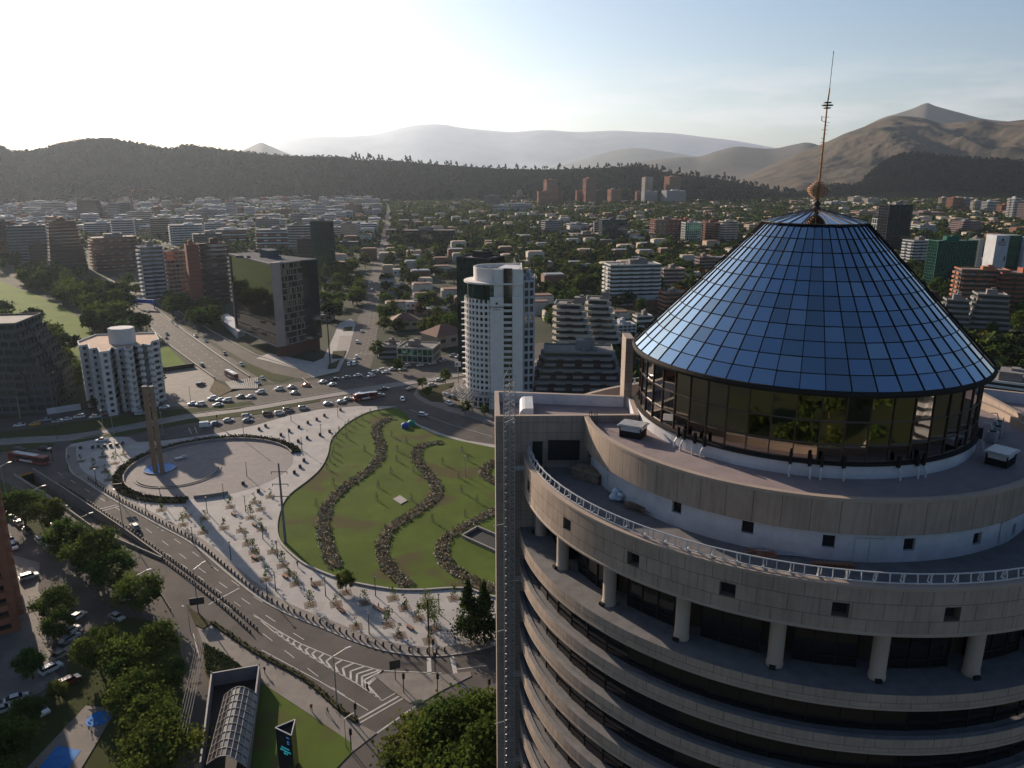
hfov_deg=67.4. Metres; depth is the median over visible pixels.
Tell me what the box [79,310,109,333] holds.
park tree
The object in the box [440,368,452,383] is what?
park tree
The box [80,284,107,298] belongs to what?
park tree
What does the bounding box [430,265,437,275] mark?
park tree
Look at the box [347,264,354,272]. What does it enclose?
park tree
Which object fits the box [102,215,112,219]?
house
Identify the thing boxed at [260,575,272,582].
tree pit
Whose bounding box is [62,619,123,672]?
broadleaf tree
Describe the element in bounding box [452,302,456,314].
conifer tree
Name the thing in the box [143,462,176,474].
reflecting pool
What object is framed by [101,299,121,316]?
park tree
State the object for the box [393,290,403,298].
park tree
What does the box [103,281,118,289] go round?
park tree
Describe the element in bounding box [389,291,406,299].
house
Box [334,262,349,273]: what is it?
park tree
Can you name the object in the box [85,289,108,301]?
park tree
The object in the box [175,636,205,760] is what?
fence
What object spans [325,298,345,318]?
park tree
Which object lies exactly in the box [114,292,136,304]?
park tree
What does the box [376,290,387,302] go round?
park tree
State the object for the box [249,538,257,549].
young tree
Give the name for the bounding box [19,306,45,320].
park tree
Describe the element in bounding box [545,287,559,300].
park tree
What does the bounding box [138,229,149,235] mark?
house
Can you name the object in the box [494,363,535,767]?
lattice mast
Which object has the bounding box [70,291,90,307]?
park tree
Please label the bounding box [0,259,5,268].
park tree
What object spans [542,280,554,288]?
park tree
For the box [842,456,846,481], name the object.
floodlight
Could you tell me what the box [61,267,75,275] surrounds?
park tree
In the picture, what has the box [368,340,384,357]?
park tree
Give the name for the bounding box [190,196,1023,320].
houses
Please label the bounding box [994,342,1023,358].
park tree
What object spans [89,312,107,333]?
park tree
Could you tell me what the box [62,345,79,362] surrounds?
park tree
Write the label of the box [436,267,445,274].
park tree
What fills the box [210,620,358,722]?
kerb hedge
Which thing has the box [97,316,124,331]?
park tree
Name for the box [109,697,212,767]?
broadleaf tree
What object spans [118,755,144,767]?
broadleaf tree
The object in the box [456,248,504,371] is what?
office building
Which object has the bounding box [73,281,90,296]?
park tree
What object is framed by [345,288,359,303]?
park tree
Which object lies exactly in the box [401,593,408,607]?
young tree
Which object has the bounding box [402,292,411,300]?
park tree
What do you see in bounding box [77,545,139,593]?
broadleaf tree
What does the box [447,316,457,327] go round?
park tree
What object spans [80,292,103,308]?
park tree
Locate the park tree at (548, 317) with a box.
[542,310,553,327]
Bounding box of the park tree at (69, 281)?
[61,278,77,284]
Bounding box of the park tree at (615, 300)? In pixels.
[609,295,625,309]
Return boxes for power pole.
[271,463,289,543]
[323,308,331,364]
[426,599,429,655]
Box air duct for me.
[519,396,532,414]
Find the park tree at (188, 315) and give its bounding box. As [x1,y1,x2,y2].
[183,310,192,323]
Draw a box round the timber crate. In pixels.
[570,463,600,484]
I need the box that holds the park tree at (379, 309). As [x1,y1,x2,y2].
[376,303,393,316]
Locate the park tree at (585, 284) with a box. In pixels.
[573,278,592,291]
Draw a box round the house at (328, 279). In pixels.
[322,276,333,282]
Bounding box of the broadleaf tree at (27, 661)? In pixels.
[8,646,47,680]
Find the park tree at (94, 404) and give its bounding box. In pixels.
[86,398,101,409]
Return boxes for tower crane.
[123,186,152,210]
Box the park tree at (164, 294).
[160,290,171,301]
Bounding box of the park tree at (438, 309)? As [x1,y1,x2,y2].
[432,305,446,316]
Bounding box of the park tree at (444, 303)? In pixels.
[437,300,446,305]
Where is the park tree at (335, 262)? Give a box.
[331,260,338,272]
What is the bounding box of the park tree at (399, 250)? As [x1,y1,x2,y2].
[396,248,404,255]
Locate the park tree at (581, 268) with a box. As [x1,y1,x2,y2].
[572,264,587,273]
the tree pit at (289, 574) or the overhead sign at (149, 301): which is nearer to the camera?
the tree pit at (289, 574)
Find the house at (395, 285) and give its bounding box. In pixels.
[388,283,407,289]
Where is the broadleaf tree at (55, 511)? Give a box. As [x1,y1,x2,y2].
[21,497,70,531]
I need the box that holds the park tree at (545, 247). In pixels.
[543,244,549,251]
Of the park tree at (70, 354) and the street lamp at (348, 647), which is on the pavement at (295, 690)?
the street lamp at (348, 647)
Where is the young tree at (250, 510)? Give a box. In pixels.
[246,504,253,515]
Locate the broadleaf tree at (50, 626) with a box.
[36,603,78,640]
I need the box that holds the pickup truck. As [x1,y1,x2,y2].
[95,437,109,442]
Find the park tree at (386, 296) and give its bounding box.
[379,293,393,302]
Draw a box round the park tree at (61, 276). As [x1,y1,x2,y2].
[56,274,68,281]
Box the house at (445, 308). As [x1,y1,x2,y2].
[440,306,452,312]
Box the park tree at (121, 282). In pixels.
[115,279,129,288]
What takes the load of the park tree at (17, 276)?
on the ground at (8, 273)
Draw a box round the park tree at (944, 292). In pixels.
[938,286,951,299]
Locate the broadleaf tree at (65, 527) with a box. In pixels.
[37,515,91,563]
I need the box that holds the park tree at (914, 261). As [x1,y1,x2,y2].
[908,258,919,269]
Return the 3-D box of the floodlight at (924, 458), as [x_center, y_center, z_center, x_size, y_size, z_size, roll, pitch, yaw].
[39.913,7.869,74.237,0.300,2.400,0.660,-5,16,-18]
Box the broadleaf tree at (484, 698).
[445,686,495,754]
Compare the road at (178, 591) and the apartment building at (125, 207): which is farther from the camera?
the apartment building at (125, 207)
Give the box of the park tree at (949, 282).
[941,278,952,286]
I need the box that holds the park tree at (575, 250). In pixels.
[569,248,578,254]
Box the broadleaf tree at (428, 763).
[396,746,477,767]
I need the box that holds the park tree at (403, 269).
[399,266,409,274]
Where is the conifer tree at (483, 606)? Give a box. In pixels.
[460,580,495,645]
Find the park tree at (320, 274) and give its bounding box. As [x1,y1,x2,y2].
[318,269,323,278]
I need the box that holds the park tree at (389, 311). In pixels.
[381,306,393,316]
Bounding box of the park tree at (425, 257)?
[421,251,432,260]
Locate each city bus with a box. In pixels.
[7,450,49,464]
[224,369,238,379]
[353,391,377,400]
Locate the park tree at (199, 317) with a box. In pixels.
[187,311,212,330]
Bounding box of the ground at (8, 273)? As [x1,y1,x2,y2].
[0,205,1023,474]
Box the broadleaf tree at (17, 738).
[0,706,46,762]
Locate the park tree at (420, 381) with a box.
[417,377,427,388]
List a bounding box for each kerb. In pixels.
[0,358,538,444]
[66,447,495,656]
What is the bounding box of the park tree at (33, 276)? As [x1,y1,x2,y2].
[24,271,41,288]
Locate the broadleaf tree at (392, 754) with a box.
[369,703,452,767]
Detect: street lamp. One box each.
[113,488,123,526]
[137,568,150,613]
[193,561,205,611]
[333,646,350,705]
[344,713,353,746]
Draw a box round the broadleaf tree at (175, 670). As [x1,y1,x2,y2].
[152,652,192,690]
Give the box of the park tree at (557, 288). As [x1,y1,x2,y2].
[547,286,562,294]
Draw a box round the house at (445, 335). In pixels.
[420,323,457,348]
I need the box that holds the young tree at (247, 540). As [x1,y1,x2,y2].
[243,531,249,543]
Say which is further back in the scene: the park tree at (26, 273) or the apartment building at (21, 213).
the apartment building at (21, 213)
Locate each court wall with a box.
[122,437,291,498]
[193,491,227,498]
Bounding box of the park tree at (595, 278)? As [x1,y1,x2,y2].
[587,273,599,283]
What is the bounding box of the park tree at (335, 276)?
[330,271,342,281]
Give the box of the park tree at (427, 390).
[422,386,432,394]
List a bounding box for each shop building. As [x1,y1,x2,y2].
[377,337,400,358]
[396,338,440,363]
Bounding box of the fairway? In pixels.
[0,281,91,357]
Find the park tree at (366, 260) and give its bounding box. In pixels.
[358,256,370,268]
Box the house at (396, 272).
[393,268,402,275]
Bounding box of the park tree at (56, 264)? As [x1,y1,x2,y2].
[51,260,63,268]
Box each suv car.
[9,534,16,542]
[11,446,24,450]
[11,540,18,550]
[18,571,39,581]
[22,525,33,535]
[28,421,40,426]
[34,535,43,544]
[38,446,51,450]
[38,661,63,675]
[40,706,50,717]
[58,631,80,643]
[59,673,81,685]
[61,624,81,636]
[73,413,84,418]
[129,522,140,530]
[195,401,205,405]
[207,395,217,399]
[222,397,232,401]
[241,413,251,417]
[255,389,265,393]
[262,411,272,415]
[274,386,283,390]
[274,410,284,414]
[282,407,292,411]
[298,405,308,409]
[417,411,428,416]
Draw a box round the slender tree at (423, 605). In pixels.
[418,588,433,610]
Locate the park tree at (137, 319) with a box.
[124,311,153,332]
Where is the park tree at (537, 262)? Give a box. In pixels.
[532,256,545,266]
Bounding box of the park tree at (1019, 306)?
[1009,301,1023,315]
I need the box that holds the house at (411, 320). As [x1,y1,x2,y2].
[391,313,418,329]
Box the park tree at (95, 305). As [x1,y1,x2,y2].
[80,300,103,310]
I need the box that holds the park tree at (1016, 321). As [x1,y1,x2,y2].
[1009,309,1023,330]
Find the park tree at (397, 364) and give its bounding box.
[391,358,404,368]
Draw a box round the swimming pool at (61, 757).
[39,745,80,767]
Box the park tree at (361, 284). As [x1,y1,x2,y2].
[349,279,368,291]
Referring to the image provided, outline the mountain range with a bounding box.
[270,124,773,168]
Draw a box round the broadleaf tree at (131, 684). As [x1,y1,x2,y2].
[96,662,180,719]
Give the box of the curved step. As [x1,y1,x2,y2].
[133,465,220,488]
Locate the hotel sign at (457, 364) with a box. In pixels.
[455,362,460,381]
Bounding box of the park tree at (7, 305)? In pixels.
[0,299,15,310]
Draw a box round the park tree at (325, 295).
[319,289,335,301]
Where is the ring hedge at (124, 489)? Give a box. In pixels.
[112,434,300,503]
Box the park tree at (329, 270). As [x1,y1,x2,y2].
[319,263,335,276]
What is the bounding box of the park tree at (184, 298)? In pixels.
[179,295,190,308]
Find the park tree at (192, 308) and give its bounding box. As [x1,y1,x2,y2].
[183,307,202,313]
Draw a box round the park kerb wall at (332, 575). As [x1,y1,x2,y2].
[276,406,495,597]
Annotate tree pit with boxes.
[156,507,166,512]
[177,522,188,527]
[183,514,191,518]
[197,530,207,534]
[199,516,209,520]
[219,525,228,530]
[225,504,234,508]
[236,528,246,532]
[242,541,252,546]
[246,515,255,519]
[248,548,259,554]
[249,500,258,504]
[251,556,262,562]
[255,507,265,511]
[256,526,266,531]
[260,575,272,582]
[265,494,274,498]
[267,548,277,554]
[276,562,287,568]
[283,570,295,577]
[289,580,301,586]
[304,601,316,608]
[311,580,323,586]
[329,600,342,607]
[339,589,351,596]
[349,623,362,631]
[358,599,371,606]
[381,620,395,628]
[386,594,399,601]
[392,631,407,640]
[397,604,411,611]
[411,614,425,622]
[422,636,436,644]
[427,624,441,632]
[446,594,459,601]
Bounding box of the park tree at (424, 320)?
[416,317,427,330]
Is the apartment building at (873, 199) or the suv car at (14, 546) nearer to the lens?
the suv car at (14, 546)
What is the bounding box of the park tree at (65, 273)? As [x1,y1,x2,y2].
[59,271,73,276]
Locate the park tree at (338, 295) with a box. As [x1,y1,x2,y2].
[334,290,345,304]
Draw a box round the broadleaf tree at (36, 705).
[5,691,48,725]
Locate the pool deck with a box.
[27,705,112,767]
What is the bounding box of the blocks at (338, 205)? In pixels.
[0,195,381,237]
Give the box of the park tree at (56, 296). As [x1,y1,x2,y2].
[50,289,67,302]
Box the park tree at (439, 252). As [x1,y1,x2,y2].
[433,249,445,256]
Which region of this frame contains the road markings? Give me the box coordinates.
[42,298,489,733]
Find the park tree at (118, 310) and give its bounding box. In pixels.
[107,299,136,319]
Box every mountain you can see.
[551,148,697,168]
[868,103,1007,124]
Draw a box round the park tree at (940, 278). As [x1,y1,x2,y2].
[932,276,944,286]
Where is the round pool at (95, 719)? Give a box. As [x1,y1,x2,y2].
[85,711,110,726]
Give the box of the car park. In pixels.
[444,389,461,408]
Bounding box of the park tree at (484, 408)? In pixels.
[480,404,489,415]
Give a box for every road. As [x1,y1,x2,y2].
[0,342,543,767]
[117,272,311,378]
[339,205,389,373]
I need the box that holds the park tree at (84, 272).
[73,266,88,278]
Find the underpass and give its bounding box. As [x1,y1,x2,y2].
[21,473,162,556]
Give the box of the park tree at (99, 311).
[92,307,112,318]
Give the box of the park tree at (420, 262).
[415,258,426,266]
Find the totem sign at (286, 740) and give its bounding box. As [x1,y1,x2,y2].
[275,719,298,767]
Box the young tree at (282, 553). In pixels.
[277,549,286,563]
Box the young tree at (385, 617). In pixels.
[383,605,392,623]
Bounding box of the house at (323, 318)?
[321,312,332,320]
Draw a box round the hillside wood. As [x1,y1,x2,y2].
[0,137,1023,204]
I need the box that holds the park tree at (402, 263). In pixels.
[398,261,407,267]
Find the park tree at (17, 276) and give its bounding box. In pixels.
[15,268,26,283]
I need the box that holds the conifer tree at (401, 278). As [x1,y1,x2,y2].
[399,271,404,281]
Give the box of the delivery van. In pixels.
[199,421,211,427]
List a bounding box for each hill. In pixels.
[0,140,772,204]
[242,142,293,155]
[620,142,818,180]
[734,116,1023,188]
[780,182,816,192]
[795,153,1023,198]
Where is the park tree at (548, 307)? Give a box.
[544,304,553,311]
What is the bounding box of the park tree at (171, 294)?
[163,292,180,312]
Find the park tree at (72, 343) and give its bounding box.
[53,333,80,348]
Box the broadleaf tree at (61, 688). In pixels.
[44,679,72,698]
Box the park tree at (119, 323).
[114,319,135,328]
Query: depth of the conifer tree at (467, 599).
167.31 m
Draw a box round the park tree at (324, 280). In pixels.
[319,277,327,283]
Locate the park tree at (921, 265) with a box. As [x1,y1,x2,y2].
[917,261,925,271]
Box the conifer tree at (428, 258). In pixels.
[425,252,430,263]
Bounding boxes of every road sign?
[112,483,121,499]
[189,596,204,613]
[389,659,399,679]
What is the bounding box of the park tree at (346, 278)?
[336,273,354,286]
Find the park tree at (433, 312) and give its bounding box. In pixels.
[426,308,440,317]
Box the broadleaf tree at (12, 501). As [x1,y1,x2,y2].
[1,484,50,526]
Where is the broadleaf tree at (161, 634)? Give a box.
[122,611,187,668]
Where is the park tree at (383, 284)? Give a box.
[380,281,393,292]
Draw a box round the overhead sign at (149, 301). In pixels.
[136,299,154,308]
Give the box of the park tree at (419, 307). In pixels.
[413,302,429,316]
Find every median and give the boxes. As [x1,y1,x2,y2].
[0,401,253,438]
[0,443,55,451]
[70,399,319,443]
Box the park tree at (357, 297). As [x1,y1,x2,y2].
[347,287,366,302]
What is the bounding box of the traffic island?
[374,671,471,703]
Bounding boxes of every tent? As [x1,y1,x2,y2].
[401,422,408,428]
[407,420,414,425]
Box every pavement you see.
[0,555,60,699]
[67,446,490,654]
[197,624,376,752]
[257,319,355,377]
[414,378,494,425]
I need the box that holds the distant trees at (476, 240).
[6,196,1023,382]
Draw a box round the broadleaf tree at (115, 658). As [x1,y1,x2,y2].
[88,632,161,687]
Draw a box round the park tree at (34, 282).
[23,277,40,290]
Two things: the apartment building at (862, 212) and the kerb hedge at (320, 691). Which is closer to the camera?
the kerb hedge at (320, 691)
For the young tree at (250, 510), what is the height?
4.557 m
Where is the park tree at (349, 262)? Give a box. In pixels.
[345,258,358,269]
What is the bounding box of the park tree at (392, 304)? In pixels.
[389,300,400,312]
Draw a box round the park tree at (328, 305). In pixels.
[320,300,340,320]
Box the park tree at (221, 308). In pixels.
[215,305,225,314]
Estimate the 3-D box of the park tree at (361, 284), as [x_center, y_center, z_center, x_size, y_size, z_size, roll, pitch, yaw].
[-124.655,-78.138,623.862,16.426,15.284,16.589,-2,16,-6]
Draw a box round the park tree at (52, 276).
[36,271,59,281]
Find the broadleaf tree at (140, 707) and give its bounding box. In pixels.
[114,691,184,750]
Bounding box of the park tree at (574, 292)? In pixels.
[568,287,580,299]
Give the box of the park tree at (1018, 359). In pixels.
[1010,350,1023,363]
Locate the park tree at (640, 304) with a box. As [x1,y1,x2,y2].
[635,298,649,309]
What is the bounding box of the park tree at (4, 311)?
[0,308,14,313]
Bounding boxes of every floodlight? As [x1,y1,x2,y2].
[673,426,680,447]
[679,428,686,450]
[691,432,696,454]
[699,435,706,457]
[788,452,792,476]
[808,454,812,478]
[819,455,824,479]
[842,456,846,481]
[896,456,901,480]
[915,454,920,478]
[921,453,926,477]
[979,427,984,449]
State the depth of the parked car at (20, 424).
309.88 m
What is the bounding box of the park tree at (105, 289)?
[101,287,123,294]
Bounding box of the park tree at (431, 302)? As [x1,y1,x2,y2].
[425,298,435,306]
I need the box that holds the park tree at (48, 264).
[38,262,53,267]
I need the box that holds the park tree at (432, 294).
[421,289,440,300]
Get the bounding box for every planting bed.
[0,480,142,592]
[186,604,210,628]
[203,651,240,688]
[209,380,232,396]
[317,418,495,593]
[417,382,453,402]
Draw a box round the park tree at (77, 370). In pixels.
[71,358,83,388]
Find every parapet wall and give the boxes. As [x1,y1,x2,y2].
[14,473,162,559]
[32,468,162,555]
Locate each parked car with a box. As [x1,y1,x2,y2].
[0,703,12,713]
[2,691,28,702]
[13,422,25,426]
[13,519,23,526]
[39,417,50,421]
[48,647,71,661]
[52,418,63,422]
[56,638,76,650]
[69,610,87,620]
[89,414,100,418]
[108,611,125,621]
[134,411,144,415]
[159,405,169,408]
[212,402,222,406]
[223,417,233,421]
[242,417,252,421]
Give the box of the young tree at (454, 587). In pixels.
[450,584,456,596]
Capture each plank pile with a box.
[621,501,649,514]
[745,547,777,557]
[809,561,855,568]
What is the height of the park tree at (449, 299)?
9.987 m
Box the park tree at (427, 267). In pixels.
[423,265,432,274]
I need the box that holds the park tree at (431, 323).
[425,314,446,328]
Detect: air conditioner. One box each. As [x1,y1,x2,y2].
[984,423,998,443]
[989,418,1003,438]
[991,413,1004,425]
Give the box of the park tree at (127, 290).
[115,285,131,293]
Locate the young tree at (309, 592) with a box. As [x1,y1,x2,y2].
[303,589,313,604]
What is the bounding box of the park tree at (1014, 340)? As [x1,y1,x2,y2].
[1006,335,1023,347]
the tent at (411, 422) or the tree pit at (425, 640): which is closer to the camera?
the tree pit at (425, 640)
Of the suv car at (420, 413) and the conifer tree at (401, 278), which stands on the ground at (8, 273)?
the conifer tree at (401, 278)
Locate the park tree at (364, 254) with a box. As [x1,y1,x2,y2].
[359,251,369,258]
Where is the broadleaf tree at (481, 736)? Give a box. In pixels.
[424,701,496,767]
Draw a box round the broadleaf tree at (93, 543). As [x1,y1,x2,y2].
[54,518,125,576]
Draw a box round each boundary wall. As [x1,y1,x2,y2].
[46,404,80,414]
[163,363,194,371]
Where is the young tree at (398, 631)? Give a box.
[396,623,401,634]
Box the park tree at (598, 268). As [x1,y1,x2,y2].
[588,266,602,272]
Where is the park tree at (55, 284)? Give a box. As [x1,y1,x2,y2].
[50,280,66,290]
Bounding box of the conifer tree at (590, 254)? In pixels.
[588,248,592,260]
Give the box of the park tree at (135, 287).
[130,282,140,293]
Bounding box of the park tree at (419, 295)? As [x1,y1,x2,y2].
[415,292,423,303]
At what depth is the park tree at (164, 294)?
576.53 m
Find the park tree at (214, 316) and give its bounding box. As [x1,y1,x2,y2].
[203,303,224,328]
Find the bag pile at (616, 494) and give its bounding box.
[609,488,623,500]
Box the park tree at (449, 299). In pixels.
[445,293,452,302]
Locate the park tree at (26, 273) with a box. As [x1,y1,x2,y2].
[18,268,36,279]
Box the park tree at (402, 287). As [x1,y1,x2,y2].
[397,283,410,291]
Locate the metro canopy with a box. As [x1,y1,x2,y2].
[199,663,260,767]
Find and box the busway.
[0,359,538,443]
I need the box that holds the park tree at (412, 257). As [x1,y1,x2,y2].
[406,253,417,259]
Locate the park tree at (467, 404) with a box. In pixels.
[458,400,471,413]
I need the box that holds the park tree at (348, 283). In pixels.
[343,278,357,287]
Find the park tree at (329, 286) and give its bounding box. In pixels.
[323,282,334,291]
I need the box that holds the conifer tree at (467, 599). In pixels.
[445,579,482,641]
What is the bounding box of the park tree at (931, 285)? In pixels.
[927,280,944,294]
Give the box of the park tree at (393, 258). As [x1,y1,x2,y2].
[386,255,395,261]
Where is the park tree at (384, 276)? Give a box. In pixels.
[379,273,390,280]
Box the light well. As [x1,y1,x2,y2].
[461,526,494,552]
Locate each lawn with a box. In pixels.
[160,346,184,366]
[237,362,293,381]
[250,683,350,767]
[276,407,495,594]
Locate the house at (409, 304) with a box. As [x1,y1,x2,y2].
[406,299,417,309]
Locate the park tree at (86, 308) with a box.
[78,306,95,321]
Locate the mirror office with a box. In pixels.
[220,248,321,356]
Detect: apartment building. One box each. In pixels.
[0,211,15,215]
[0,218,15,257]
[0,313,77,414]
[0,489,24,635]
[3,215,15,219]
[5,222,48,261]
[8,205,18,210]
[13,211,28,217]
[18,208,31,211]
[21,216,37,221]
[27,201,40,207]
[27,240,48,262]
[29,211,46,216]
[41,200,66,214]
[47,217,88,271]
[51,212,66,219]
[65,214,75,219]
[76,198,104,218]
[77,326,166,415]
[83,219,111,234]
[87,232,138,271]
[107,202,119,215]
[110,217,135,235]
[119,201,131,213]
[127,209,151,225]
[135,240,168,299]
[149,215,172,237]
[163,247,189,296]
[168,222,203,244]
[184,239,203,304]
[192,230,222,243]
[193,207,218,217]
[196,237,231,302]
[204,221,225,231]
[216,227,247,242]
[224,212,245,217]
[225,200,236,213]
[255,216,279,227]
[255,226,288,253]
[286,221,310,252]
[290,212,311,222]
[296,235,311,257]
[310,217,335,274]
[311,204,326,217]
[327,211,345,217]
[340,220,357,238]
[340,239,358,249]
[345,203,362,213]
[401,226,454,247]
[484,195,500,204]
[493,204,508,212]
[510,202,531,211]
[517,189,522,197]
[533,336,620,393]
[537,190,548,204]
[541,218,560,234]
[543,178,557,203]
[552,295,596,343]
[557,190,563,202]
[566,222,587,230]
[569,230,598,237]
[575,190,582,200]
[582,177,595,201]
[584,289,621,349]
[593,220,598,232]
[596,189,602,201]
[599,217,626,239]
[602,257,661,305]
[607,188,621,202]
[617,317,636,337]
[632,309,652,326]
[635,190,641,200]
[641,190,657,201]
[642,176,652,190]
[649,216,678,239]
[657,287,685,312]
[660,263,684,287]
[661,189,685,202]
[664,175,680,189]
[678,217,691,238]
[680,220,701,241]
[694,252,715,270]
[701,219,719,240]
[717,219,738,241]
[744,222,758,229]
[824,200,847,205]
[847,196,864,202]
[850,209,875,218]
[861,197,879,203]
[872,218,877,228]
[876,201,913,249]
[900,236,928,267]
[911,223,937,232]
[913,210,945,216]
[923,235,978,285]
[938,196,946,203]
[941,292,970,331]
[945,196,962,208]
[949,218,981,232]
[949,265,1010,299]
[962,197,972,207]
[969,235,983,266]
[969,287,1010,335]
[970,199,981,210]
[981,200,999,210]
[984,366,1023,391]
[994,267,1023,318]
[996,203,1006,211]
[1005,196,1021,217]
[1016,203,1023,218]
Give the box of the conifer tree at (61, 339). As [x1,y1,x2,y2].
[59,334,69,351]
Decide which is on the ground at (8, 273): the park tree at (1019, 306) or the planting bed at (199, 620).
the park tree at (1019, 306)
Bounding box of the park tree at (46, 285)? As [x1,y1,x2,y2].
[40,279,57,291]
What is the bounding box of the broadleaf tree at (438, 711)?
[402,679,494,763]
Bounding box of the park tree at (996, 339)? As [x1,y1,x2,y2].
[979,334,1011,346]
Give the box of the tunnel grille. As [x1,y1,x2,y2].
[225,377,257,389]
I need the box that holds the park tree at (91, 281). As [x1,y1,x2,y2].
[81,278,99,285]
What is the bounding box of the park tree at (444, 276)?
[441,273,447,279]
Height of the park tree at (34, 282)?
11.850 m
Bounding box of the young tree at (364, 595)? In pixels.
[360,589,369,601]
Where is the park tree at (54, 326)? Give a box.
[46,320,64,333]
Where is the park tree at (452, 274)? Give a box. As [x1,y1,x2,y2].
[446,271,456,284]
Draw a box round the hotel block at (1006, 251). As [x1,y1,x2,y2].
[982,234,1023,269]
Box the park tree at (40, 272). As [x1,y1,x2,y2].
[35,269,49,282]
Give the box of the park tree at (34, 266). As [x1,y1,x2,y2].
[25,265,46,269]
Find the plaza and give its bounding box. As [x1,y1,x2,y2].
[67,406,495,653]
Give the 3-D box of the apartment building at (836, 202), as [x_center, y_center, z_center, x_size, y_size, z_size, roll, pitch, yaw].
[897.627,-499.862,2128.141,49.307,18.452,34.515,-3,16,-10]
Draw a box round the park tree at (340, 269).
[334,264,349,275]
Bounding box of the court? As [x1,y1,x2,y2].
[124,440,292,498]
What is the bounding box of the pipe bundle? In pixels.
[755,547,810,556]
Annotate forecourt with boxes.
[161,367,217,406]
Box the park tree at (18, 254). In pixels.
[12,251,23,260]
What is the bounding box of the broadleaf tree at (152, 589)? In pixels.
[102,566,166,613]
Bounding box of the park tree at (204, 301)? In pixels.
[198,296,213,306]
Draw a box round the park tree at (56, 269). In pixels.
[44,266,60,272]
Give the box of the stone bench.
[174,455,187,459]
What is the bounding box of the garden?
[0,617,182,767]
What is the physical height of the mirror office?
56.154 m
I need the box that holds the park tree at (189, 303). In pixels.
[178,298,200,309]
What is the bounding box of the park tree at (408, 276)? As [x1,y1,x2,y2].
[403,272,419,286]
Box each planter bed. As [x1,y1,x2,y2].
[328,360,339,368]
[332,351,345,358]
[343,326,352,330]
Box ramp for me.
[337,336,351,349]
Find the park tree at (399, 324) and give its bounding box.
[388,318,408,335]
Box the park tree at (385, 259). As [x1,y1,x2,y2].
[383,257,390,262]
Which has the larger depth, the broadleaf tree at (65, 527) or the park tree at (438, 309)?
the park tree at (438, 309)
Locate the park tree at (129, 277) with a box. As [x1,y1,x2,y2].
[120,272,134,282]
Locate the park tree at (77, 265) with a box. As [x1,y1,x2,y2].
[71,264,87,278]
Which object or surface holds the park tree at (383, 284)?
on the ground at (8, 273)
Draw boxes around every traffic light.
[349,728,351,749]
[353,702,356,722]
[402,672,404,692]
[436,672,438,692]
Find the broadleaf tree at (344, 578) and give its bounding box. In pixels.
[335,569,356,590]
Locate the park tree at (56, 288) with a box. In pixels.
[47,282,71,302]
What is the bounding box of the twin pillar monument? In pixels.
[141,386,164,473]
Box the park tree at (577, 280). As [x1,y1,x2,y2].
[571,276,586,290]
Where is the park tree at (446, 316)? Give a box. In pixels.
[440,311,457,322]
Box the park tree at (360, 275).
[354,272,363,279]
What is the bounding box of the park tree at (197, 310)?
[188,306,207,325]
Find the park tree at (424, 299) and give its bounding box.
[417,296,431,306]
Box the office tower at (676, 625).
[494,51,1023,767]
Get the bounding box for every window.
[552,533,577,558]
[578,552,618,589]
[627,579,675,626]
[700,605,762,652]
[791,626,859,667]
[887,637,951,668]
[961,630,1022,660]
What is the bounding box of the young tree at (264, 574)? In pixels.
[263,564,269,576]
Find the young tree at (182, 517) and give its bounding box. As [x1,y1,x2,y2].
[178,511,186,521]
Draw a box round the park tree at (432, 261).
[428,259,435,264]
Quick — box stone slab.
[393,495,407,504]
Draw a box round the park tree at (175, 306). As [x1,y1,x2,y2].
[160,295,181,316]
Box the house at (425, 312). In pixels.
[414,306,439,314]
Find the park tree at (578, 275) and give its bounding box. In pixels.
[573,272,585,279]
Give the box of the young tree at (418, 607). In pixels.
[414,601,421,617]
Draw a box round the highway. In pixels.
[103,277,274,383]
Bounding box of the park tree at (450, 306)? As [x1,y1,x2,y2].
[447,303,456,310]
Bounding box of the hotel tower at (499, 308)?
[452,258,534,408]
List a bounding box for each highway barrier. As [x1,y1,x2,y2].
[147,325,214,378]
[155,308,249,376]
[178,311,300,368]
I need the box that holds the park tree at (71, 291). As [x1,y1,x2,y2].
[55,283,80,304]
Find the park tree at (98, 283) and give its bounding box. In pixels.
[92,281,108,288]
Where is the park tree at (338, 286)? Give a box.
[332,280,344,291]
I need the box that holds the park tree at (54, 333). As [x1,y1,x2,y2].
[48,327,67,345]
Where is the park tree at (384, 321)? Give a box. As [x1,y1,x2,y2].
[375,314,391,329]
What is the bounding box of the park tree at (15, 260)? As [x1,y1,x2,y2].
[5,254,20,268]
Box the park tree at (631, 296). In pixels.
[619,292,636,304]
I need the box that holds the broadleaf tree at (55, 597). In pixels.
[25,577,82,623]
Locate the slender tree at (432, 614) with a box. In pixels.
[422,595,444,626]
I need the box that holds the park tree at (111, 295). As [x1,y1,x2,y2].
[105,288,129,302]
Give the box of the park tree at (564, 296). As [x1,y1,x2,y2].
[556,289,573,299]

